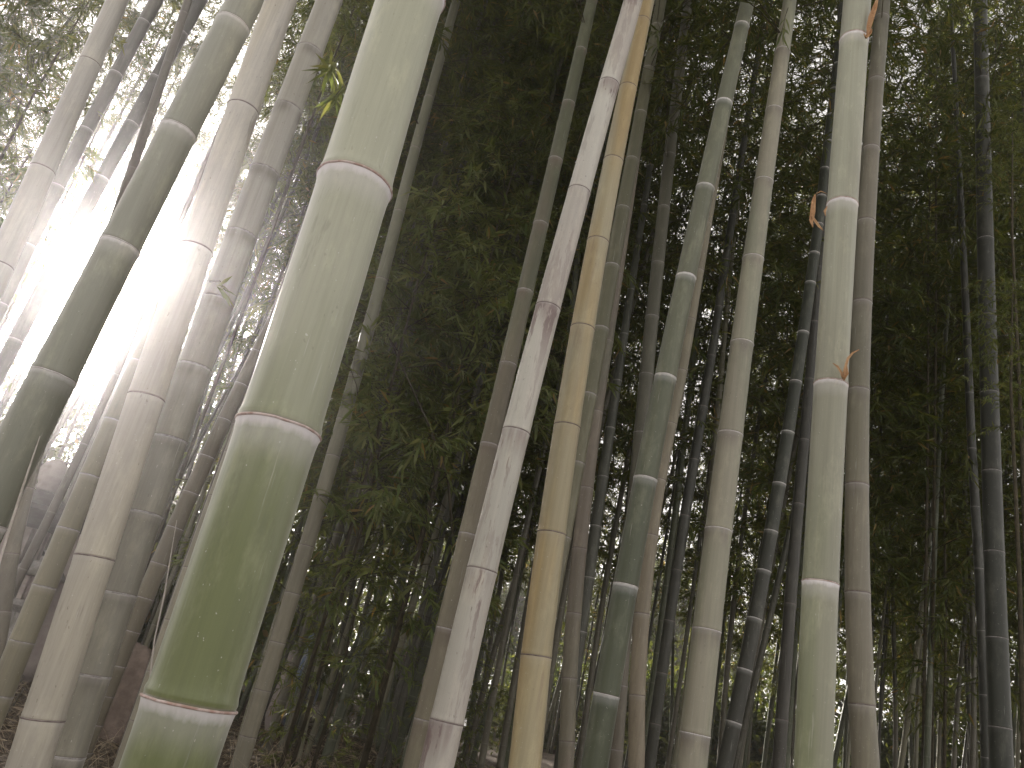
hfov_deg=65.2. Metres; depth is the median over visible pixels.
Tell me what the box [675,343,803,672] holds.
bamboo
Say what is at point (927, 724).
bamboo
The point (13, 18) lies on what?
bamboo
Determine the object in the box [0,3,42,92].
bamboo
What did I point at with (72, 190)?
bamboo
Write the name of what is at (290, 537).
tree
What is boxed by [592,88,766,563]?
bamboo
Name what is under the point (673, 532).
bamboo
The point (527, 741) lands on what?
bamboo
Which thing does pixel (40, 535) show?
bamboo
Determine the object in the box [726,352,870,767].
bamboo
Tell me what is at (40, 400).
bamboo
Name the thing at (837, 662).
bamboo
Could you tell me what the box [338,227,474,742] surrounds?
bamboo
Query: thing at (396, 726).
bamboo
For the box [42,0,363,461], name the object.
bamboo
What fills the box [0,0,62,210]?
bamboo
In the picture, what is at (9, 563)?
bamboo
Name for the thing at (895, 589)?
bamboo
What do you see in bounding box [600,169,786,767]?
bamboo
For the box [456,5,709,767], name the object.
bamboo
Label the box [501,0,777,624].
bamboo
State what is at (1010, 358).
bamboo
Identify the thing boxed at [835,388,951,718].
bamboo
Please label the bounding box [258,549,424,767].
bamboo bush
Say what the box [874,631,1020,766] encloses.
tree
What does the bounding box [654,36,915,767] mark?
bamboo
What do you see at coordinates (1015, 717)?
bamboo
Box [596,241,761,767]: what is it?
bamboo
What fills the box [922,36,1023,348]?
bamboo bush
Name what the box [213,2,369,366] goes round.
bamboo
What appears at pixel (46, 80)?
bamboo
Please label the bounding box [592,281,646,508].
bamboo
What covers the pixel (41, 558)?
boulder
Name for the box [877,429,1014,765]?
bamboo
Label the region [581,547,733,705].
tree
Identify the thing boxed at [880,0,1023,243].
bamboo bush
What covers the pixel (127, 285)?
bamboo
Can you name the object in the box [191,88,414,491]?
bamboo
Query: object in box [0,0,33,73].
bamboo
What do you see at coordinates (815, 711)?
bamboo
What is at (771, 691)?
bamboo
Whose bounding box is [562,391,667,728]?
bamboo
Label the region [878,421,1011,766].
bamboo
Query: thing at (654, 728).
bamboo
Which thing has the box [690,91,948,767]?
bamboo
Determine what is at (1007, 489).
bamboo
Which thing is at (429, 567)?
bamboo
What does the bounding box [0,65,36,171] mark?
bamboo
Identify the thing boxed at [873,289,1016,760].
bamboo
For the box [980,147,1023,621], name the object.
bamboo
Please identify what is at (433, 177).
bamboo
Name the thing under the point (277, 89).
bamboo
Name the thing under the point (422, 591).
tree
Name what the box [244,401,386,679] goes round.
bamboo
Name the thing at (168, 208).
sky
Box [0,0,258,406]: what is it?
bamboo
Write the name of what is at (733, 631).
bamboo
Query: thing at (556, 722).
bamboo
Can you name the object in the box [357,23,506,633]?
bamboo
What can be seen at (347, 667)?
bamboo
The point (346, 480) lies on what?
bamboo
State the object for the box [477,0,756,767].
bamboo
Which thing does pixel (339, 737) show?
bamboo
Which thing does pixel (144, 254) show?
bamboo
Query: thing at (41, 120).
bamboo
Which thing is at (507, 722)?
bamboo
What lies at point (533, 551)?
bamboo
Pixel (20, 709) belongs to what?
fallen leaves
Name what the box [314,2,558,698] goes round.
bamboo
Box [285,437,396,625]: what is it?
bamboo
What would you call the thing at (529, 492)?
bamboo
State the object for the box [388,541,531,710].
tree
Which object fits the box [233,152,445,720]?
bamboo
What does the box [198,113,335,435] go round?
bamboo
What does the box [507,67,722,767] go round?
bamboo
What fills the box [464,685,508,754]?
bamboo bush
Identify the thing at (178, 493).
tree
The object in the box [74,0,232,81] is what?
bamboo
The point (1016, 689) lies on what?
bamboo
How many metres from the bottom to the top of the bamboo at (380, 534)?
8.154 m
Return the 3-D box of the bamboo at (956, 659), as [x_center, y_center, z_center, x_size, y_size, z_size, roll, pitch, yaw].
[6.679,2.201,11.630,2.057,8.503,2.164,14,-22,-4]
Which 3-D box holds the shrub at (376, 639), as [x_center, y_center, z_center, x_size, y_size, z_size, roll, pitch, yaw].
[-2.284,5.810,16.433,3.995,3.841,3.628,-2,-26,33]
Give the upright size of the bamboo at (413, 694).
10.872 m
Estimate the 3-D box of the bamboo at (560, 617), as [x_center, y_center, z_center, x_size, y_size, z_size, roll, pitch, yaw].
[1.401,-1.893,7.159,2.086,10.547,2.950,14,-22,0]
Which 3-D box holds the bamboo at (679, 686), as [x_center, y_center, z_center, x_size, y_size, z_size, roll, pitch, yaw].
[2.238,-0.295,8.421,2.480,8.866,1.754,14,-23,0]
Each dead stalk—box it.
[0,436,39,562]
[149,520,176,676]
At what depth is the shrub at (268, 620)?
10.43 m
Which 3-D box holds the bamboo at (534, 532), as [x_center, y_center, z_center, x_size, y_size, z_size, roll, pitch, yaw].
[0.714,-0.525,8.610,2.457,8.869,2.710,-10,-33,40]
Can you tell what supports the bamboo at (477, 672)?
on the ground at (548, 759)
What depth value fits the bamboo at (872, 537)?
7.84 m
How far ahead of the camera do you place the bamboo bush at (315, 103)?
5.42 m
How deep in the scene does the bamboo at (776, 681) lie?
12.53 m
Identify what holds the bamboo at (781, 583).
on the ground at (548, 759)
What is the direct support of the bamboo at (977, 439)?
on the ground at (548, 759)
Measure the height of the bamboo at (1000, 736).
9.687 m
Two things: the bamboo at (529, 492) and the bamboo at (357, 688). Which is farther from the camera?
the bamboo at (357, 688)
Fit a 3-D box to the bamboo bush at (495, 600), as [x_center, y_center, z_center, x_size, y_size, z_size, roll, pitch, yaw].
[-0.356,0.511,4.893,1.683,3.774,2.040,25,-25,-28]
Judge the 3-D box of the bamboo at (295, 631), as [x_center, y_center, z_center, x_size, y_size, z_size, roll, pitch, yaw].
[-0.898,-0.473,7.381,2.236,7.316,2.027,2,-26,30]
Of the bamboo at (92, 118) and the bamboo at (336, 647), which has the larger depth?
the bamboo at (336, 647)
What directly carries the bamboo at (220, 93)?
on the ground at (548, 759)
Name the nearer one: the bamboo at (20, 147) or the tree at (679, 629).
the bamboo at (20, 147)
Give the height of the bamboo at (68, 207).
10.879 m
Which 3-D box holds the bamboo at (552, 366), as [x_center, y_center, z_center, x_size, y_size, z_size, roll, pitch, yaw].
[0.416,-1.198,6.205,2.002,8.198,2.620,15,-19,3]
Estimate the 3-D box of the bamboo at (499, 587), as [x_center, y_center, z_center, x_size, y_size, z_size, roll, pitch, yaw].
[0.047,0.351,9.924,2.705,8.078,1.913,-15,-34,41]
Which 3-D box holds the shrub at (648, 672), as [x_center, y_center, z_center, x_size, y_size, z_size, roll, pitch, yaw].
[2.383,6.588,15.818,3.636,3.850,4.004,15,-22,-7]
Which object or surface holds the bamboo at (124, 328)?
on the ground at (548, 759)
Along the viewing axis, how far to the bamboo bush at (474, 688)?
5.73 m
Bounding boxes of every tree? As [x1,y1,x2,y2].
[0,301,28,409]
[0,301,201,497]
[89,407,212,536]
[138,244,410,650]
[288,522,390,670]
[341,527,418,642]
[345,544,443,687]
[363,550,524,625]
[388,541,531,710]
[477,512,661,693]
[481,549,597,674]
[521,593,678,725]
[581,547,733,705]
[588,538,779,757]
[652,621,840,734]
[727,507,1016,756]
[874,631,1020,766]
[949,481,1020,765]
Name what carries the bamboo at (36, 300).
on the ground at (548, 759)
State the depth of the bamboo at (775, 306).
6.32 m
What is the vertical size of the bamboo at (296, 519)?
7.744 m
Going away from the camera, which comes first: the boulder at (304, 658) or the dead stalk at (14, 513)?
the dead stalk at (14, 513)
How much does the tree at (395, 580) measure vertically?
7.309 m
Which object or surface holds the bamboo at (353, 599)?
on the ground at (548, 759)
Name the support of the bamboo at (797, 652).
on the ground at (548, 759)
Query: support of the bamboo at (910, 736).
on the ground at (548, 759)
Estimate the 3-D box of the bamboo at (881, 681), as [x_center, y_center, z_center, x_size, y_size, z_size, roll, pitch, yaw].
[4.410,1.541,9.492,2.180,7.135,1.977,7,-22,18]
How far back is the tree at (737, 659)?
25.79 m
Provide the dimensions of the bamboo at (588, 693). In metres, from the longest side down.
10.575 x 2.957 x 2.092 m
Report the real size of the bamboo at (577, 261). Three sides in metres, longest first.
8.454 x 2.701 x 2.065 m
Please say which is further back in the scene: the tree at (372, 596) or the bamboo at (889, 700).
the tree at (372, 596)
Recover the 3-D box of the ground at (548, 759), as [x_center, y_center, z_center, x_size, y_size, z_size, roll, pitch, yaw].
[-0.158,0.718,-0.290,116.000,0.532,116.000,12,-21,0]
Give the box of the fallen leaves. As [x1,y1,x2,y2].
[0,682,475,767]
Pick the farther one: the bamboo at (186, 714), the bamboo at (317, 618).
the bamboo at (317, 618)
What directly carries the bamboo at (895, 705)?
on the ground at (548, 759)
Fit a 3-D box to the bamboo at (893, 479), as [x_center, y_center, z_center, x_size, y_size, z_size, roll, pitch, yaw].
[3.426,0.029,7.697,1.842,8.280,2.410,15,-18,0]
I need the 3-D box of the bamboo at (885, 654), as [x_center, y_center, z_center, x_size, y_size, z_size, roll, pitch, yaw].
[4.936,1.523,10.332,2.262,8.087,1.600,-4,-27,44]
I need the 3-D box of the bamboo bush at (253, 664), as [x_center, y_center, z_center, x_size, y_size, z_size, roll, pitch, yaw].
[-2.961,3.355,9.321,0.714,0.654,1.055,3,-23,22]
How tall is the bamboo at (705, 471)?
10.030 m
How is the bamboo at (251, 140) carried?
on the ground at (548, 759)
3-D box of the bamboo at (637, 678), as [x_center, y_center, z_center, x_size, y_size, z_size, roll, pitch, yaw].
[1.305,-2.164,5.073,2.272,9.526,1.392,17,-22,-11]
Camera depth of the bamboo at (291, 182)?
11.39 m
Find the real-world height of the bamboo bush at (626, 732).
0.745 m
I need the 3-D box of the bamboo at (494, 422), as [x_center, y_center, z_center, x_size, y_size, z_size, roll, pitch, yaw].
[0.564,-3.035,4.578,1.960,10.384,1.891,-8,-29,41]
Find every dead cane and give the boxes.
[6,687,24,715]
[228,732,292,755]
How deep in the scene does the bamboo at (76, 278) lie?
15.29 m
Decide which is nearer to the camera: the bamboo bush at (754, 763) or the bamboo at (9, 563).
the bamboo at (9, 563)
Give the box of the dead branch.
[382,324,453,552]
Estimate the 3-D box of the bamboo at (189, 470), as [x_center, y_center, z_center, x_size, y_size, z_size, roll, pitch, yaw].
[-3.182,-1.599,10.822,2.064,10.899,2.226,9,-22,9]
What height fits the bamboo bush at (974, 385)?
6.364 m
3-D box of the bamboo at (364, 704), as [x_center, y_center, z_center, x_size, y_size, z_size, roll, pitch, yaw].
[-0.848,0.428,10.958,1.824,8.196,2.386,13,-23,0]
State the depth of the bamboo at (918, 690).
7.79 m
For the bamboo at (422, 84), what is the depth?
6.62 m
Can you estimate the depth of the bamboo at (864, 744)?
3.02 m
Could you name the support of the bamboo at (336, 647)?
on the ground at (548, 759)
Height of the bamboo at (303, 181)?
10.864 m
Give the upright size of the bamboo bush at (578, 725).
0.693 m
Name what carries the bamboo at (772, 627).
on the ground at (548, 759)
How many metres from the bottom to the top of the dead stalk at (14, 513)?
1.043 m
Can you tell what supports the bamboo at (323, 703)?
on the ground at (548, 759)
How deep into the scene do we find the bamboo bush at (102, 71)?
8.21 m
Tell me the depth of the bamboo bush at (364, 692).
8.14 m
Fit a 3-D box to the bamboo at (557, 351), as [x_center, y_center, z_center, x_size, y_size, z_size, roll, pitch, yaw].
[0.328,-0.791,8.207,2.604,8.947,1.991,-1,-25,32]
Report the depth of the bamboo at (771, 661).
13.28 m
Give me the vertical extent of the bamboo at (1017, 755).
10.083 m
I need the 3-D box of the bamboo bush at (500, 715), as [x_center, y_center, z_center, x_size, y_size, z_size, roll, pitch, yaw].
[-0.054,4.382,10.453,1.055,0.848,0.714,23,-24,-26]
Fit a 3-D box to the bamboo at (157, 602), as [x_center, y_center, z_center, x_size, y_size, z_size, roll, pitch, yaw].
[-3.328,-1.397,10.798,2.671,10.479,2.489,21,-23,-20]
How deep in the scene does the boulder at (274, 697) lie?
6.86 m
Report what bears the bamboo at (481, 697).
on the ground at (548, 759)
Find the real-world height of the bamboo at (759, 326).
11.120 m
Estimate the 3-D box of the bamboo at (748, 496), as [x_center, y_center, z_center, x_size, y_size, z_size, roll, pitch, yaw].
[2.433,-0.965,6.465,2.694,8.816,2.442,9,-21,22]
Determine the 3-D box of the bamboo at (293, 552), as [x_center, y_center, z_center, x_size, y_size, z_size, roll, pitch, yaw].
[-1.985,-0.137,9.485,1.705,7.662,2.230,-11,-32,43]
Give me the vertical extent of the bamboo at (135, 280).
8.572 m
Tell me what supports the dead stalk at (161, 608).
on the ground at (548, 759)
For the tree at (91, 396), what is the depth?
11.31 m
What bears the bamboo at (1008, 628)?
on the ground at (548, 759)
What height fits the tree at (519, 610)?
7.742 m
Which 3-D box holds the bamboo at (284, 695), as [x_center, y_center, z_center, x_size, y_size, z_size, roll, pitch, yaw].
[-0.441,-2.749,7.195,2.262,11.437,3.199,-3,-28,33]
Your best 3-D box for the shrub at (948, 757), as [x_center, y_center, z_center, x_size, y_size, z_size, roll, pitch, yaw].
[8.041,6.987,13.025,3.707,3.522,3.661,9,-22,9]
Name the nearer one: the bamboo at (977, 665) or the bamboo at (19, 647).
the bamboo at (19, 647)
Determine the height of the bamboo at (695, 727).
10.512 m
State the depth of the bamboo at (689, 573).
9.92 m
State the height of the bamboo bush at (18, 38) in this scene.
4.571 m
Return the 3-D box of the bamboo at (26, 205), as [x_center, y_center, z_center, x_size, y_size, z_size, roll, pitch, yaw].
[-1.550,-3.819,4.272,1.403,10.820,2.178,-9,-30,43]
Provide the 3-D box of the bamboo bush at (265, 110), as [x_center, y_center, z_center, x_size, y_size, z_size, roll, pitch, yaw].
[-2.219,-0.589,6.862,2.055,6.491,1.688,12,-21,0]
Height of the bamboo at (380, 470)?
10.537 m
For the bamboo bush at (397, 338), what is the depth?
4.85 m
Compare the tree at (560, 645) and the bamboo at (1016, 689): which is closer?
the bamboo at (1016, 689)
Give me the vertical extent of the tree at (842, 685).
7.273 m
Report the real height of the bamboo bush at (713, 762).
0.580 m
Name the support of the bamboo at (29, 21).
on the ground at (548, 759)
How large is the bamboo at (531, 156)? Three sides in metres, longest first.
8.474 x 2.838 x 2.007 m
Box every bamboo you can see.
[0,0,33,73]
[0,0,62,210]
[0,0,64,151]
[0,0,88,308]
[0,0,92,211]
[0,0,128,299]
[0,0,163,323]
[0,0,188,308]
[0,0,192,658]
[0,0,207,387]
[0,0,228,417]
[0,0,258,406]
[0,0,263,540]
[0,1,225,359]
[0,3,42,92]
[0,6,78,167]
[0,17,57,216]
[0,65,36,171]
[0,79,137,417]
[0,103,123,385]
[0,115,135,418]
[0,138,32,314]
[0,267,170,729]
[1,0,81,171]
[4,0,296,767]
[5,0,222,314]
[13,117,222,598]
[15,176,65,310]
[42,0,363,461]
[44,3,349,549]
[51,0,347,767]
[58,7,297,458]
[60,207,218,460]
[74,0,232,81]
[83,0,580,767]
[84,153,242,400]
[84,153,292,441]
[103,173,299,468]
[104,1,305,174]
[112,0,354,767]
[114,0,501,761]
[115,0,367,644]
[118,0,445,767]
[120,0,369,563]
[124,125,285,450]
[135,74,322,427]
[137,0,370,288]
[143,114,314,457]
[144,0,427,646]
[167,99,329,503]
[177,17,368,501]
[179,0,367,356]
[191,1,369,297]
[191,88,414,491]
[192,163,301,433]
[193,149,305,460]
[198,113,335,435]
[204,9,367,444]
[208,2,505,739]
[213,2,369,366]
[229,0,607,767]
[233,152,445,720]
[237,0,528,334]
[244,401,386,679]
[247,3,360,252]
[255,0,458,259]
[260,0,581,754]
[260,38,529,726]
[266,0,599,764]
[272,122,413,623]
[277,0,607,747]
[277,0,608,756]
[277,25,444,670]
[282,513,374,658]
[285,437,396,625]
[288,0,562,756]
[292,23,557,746]
[292,343,357,530]
[296,95,462,626]
[297,523,371,631]
[299,0,667,767]
[302,0,604,759]
[302,16,550,553]
[313,96,625,745]
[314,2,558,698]
[319,1,581,766]
[319,11,517,736]
[319,123,484,726]
[323,505,432,693]
[326,102,648,751]
[326,358,467,675]
[327,23,481,428]
[332,14,575,757]
[335,160,574,704]
[338,3,564,594]
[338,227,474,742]
[345,439,470,722]
[347,98,503,751]
[349,543,411,711]
[354,358,469,726]
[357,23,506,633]
[358,0,706,767]
[368,400,552,734]
[372,0,687,767]
[372,75,560,743]
[392,4,689,760]
[392,77,699,485]
[396,329,620,761]
[399,1,707,767]
[399,76,645,537]
[402,0,643,767]
[413,59,710,767]
[416,58,634,550]
[418,460,468,609]
[419,0,642,767]
[422,0,766,475]
[433,509,533,720]
[434,73,678,451]
[441,211,648,499]
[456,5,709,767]
[461,415,543,755]
[468,113,691,767]
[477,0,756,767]
[492,0,821,767]
[492,512,534,740]
[496,0,760,767]
[498,255,639,609]
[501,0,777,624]
[503,0,833,767]
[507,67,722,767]
[508,0,654,767]
[510,55,691,643]
[519,188,720,734]
[521,277,704,767]
[526,1,798,753]
[535,390,655,753]
[543,0,934,767]
[546,348,639,752]
[550,1,802,767]
[551,1,823,748]
[554,0,824,767]
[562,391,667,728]
[580,0,809,767]
[591,108,792,629]
[591,273,696,646]
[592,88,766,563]
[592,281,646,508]
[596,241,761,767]
[597,0,930,767]
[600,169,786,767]
[612,0,906,767]
[614,0,981,767]
[614,69,816,512]
[620,189,813,605]
[633,31,824,767]
[650,217,798,626]
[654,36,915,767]
[659,281,795,766]
[662,0,1018,767]
[663,220,788,570]
[667,0,907,763]
[671,0,993,767]
[672,347,799,700]
[674,205,808,655]
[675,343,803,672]
[676,0,951,767]
[677,409,774,767]
[678,362,770,680]
[681,240,844,767]
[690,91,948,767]
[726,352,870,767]
[730,424,798,765]
[731,62,933,767]
[733,120,823,767]
[735,470,844,630]
[738,373,841,767]
[742,188,966,635]
[748,376,887,652]
[749,80,1019,653]
[751,470,877,767]
[753,497,891,741]
[754,259,903,638]
[757,0,1023,767]
[763,140,973,767]
[764,484,880,668]
[786,45,1001,631]
[786,241,895,767]
[789,21,1023,767]
[793,0,877,767]
[796,496,844,698]
[800,264,975,767]
[810,0,1023,767]
[833,181,960,767]
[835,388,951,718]
[835,482,942,725]
[836,232,977,767]
[837,319,939,646]
[839,389,906,666]
[840,166,979,700]
[840,240,960,730]
[841,361,979,767]
[869,0,1023,767]
[869,63,1023,603]
[869,222,1023,658]
[869,350,963,765]
[871,0,1023,767]
[871,179,1004,767]
[872,0,1023,587]
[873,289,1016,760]
[874,226,1020,767]
[874,331,973,767]
[875,564,949,765]
[876,0,1023,767]
[876,66,1023,767]
[877,177,1023,744]
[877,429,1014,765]
[878,239,1019,767]
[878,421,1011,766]
[879,576,1017,767]
[902,296,1022,767]
[904,385,975,767]
[906,327,1022,767]
[912,38,1023,551]
[920,154,1023,560]
[920,319,1021,705]
[938,360,1021,641]
[938,472,1023,705]
[941,60,1023,767]
[941,267,1023,718]
[942,279,1023,754]
[952,403,1023,647]
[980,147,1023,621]
[1007,353,1023,688]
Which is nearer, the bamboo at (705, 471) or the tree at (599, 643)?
the bamboo at (705, 471)
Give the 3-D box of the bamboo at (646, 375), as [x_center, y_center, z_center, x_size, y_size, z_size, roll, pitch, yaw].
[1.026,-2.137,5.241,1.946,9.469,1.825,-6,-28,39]
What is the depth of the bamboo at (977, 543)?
5.93 m
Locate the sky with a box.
[0,0,1022,762]
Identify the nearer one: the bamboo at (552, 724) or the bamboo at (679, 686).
the bamboo at (679, 686)
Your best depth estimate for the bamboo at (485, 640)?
14.18 m
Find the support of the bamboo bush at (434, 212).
on the ground at (548, 759)
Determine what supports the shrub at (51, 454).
on the ground at (548, 759)
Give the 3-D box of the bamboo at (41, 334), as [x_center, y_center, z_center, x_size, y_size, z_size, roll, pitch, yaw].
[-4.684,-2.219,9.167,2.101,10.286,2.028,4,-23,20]
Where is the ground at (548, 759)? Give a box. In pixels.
[0,681,663,767]
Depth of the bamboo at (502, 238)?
6.51 m
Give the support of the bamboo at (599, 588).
on the ground at (548, 759)
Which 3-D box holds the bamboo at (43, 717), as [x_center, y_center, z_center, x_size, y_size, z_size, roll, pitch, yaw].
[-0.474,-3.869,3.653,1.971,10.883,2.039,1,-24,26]
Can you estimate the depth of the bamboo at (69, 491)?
8.55 m
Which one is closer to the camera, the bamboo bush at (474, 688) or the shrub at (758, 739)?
the bamboo bush at (474, 688)
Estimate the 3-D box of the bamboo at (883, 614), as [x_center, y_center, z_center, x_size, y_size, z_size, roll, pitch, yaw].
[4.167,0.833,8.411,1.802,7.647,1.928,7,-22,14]
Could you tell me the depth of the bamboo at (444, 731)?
2.58 m
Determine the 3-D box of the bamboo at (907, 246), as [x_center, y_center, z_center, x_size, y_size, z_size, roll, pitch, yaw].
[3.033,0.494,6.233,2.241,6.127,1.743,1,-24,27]
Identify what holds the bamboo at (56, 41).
on the ground at (548, 759)
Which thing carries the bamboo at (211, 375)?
on the ground at (548, 759)
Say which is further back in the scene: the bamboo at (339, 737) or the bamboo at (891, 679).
the bamboo at (891, 679)
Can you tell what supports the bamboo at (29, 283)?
on the ground at (548, 759)
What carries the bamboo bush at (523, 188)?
on the ground at (548, 759)
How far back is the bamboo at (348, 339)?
8.38 m
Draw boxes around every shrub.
[4,438,268,648]
[137,462,339,696]
[245,528,391,702]
[327,573,486,714]
[463,636,589,753]
[556,626,715,766]
[623,630,837,767]
[793,677,961,767]
[888,717,1020,767]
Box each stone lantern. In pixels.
[0,459,85,597]
[6,560,65,683]
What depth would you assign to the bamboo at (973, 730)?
7.33 m
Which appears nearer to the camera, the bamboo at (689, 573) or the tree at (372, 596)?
the bamboo at (689, 573)
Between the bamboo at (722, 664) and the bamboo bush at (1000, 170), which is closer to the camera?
the bamboo bush at (1000, 170)
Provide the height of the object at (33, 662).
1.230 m
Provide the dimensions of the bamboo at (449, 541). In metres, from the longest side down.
9.451 x 2.888 x 2.618 m
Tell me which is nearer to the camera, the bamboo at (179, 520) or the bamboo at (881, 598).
the bamboo at (179, 520)
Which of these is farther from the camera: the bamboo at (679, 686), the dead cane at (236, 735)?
the bamboo at (679, 686)
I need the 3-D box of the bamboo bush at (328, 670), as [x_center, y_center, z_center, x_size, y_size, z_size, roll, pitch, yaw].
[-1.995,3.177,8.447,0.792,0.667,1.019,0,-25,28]
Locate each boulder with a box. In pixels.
[10,550,45,622]
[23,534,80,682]
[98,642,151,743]
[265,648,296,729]
[282,633,319,724]
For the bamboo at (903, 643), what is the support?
on the ground at (548, 759)
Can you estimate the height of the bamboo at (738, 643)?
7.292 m
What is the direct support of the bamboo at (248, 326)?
on the ground at (548, 759)
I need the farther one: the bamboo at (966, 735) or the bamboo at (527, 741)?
the bamboo at (966, 735)
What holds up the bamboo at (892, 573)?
on the ground at (548, 759)
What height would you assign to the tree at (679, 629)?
8.371 m
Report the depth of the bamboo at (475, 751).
8.10 m
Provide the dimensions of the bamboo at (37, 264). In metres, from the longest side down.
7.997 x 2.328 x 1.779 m
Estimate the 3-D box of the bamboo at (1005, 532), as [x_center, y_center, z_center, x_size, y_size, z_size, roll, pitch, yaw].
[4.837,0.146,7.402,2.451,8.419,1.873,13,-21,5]
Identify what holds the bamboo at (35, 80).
on the ground at (548, 759)
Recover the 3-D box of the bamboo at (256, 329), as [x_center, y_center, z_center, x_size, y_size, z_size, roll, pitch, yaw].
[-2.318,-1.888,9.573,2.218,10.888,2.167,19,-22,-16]
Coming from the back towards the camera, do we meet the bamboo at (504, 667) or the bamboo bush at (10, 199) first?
the bamboo at (504, 667)
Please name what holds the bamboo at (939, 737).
on the ground at (548, 759)
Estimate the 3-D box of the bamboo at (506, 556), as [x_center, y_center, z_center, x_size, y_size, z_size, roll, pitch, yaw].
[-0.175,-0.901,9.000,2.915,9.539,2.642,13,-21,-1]
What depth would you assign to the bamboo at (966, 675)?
8.77 m
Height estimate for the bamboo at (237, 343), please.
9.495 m
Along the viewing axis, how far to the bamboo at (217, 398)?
10.28 m
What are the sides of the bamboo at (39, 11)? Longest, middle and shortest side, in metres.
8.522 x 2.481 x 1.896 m
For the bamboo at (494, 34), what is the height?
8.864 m
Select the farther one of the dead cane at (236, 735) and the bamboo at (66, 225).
the bamboo at (66, 225)
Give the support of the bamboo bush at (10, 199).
on the ground at (548, 759)
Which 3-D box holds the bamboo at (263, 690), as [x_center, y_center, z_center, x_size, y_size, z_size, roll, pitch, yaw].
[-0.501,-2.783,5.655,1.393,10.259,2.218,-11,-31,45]
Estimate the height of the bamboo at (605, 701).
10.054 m
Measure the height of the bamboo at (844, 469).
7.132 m
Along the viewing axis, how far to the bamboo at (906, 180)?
7.00 m
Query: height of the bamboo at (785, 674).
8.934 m
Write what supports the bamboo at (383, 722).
on the ground at (548, 759)
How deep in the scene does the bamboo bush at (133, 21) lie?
7.37 m
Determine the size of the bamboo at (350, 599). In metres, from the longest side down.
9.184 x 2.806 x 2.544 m
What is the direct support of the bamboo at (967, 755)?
on the ground at (548, 759)
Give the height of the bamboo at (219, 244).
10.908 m
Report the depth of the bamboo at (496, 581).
10.57 m
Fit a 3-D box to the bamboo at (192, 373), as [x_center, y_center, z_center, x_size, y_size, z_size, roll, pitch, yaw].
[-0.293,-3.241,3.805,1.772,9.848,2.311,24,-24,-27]
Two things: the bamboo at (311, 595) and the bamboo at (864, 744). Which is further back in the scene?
the bamboo at (311, 595)
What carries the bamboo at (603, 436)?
on the ground at (548, 759)
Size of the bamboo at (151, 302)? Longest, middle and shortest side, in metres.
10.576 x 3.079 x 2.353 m
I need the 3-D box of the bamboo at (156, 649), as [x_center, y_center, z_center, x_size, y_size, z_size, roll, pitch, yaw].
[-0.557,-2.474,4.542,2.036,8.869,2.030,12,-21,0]
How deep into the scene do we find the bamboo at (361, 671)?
10.01 m
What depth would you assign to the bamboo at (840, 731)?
10.65 m
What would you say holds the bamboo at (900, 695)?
on the ground at (548, 759)
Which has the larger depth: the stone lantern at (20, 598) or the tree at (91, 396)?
the tree at (91, 396)
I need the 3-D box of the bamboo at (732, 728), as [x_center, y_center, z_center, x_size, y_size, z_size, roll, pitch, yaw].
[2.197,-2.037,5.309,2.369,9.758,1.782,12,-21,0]
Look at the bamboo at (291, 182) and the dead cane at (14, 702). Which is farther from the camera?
the bamboo at (291, 182)
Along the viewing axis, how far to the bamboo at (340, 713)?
5.76 m
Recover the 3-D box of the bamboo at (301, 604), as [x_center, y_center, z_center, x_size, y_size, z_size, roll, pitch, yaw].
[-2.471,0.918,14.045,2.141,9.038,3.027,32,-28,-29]
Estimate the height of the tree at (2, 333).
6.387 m
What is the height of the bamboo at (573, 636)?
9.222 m
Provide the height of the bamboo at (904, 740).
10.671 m
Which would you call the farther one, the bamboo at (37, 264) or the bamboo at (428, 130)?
the bamboo at (37, 264)
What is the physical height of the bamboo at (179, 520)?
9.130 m
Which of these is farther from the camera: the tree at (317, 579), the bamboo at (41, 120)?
the tree at (317, 579)
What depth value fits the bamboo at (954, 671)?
13.91 m
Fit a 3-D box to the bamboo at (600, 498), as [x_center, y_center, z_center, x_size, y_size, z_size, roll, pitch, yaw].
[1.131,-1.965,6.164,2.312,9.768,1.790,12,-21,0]
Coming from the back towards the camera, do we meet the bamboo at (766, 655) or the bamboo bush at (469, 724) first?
the bamboo at (766, 655)
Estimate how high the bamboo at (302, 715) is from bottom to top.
8.466 m
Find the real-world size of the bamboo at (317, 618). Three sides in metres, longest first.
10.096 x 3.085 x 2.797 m
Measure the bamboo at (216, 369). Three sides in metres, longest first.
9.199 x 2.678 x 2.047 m
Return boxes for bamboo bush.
[0,0,155,235]
[0,0,209,331]
[0,89,103,392]
[13,1,142,138]
[95,3,225,155]
[142,0,373,579]
[151,244,452,607]
[165,6,403,509]
[240,643,283,696]
[243,346,484,767]
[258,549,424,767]
[275,151,540,767]
[304,188,573,767]
[312,655,361,716]
[337,70,640,767]
[346,646,414,731]
[383,581,519,767]
[404,691,497,751]
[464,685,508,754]
[488,684,508,750]
[554,712,588,759]
[623,722,627,763]
[707,754,751,767]
[749,761,762,767]
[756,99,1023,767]
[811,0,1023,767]
[838,375,1023,767]
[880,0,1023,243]
[910,164,1023,450]
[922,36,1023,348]
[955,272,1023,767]
[961,97,1023,578]
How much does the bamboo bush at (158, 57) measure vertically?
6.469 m
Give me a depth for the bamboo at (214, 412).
8.76 m
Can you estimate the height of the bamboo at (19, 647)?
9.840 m
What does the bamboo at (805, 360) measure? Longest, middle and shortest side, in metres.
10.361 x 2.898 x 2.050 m

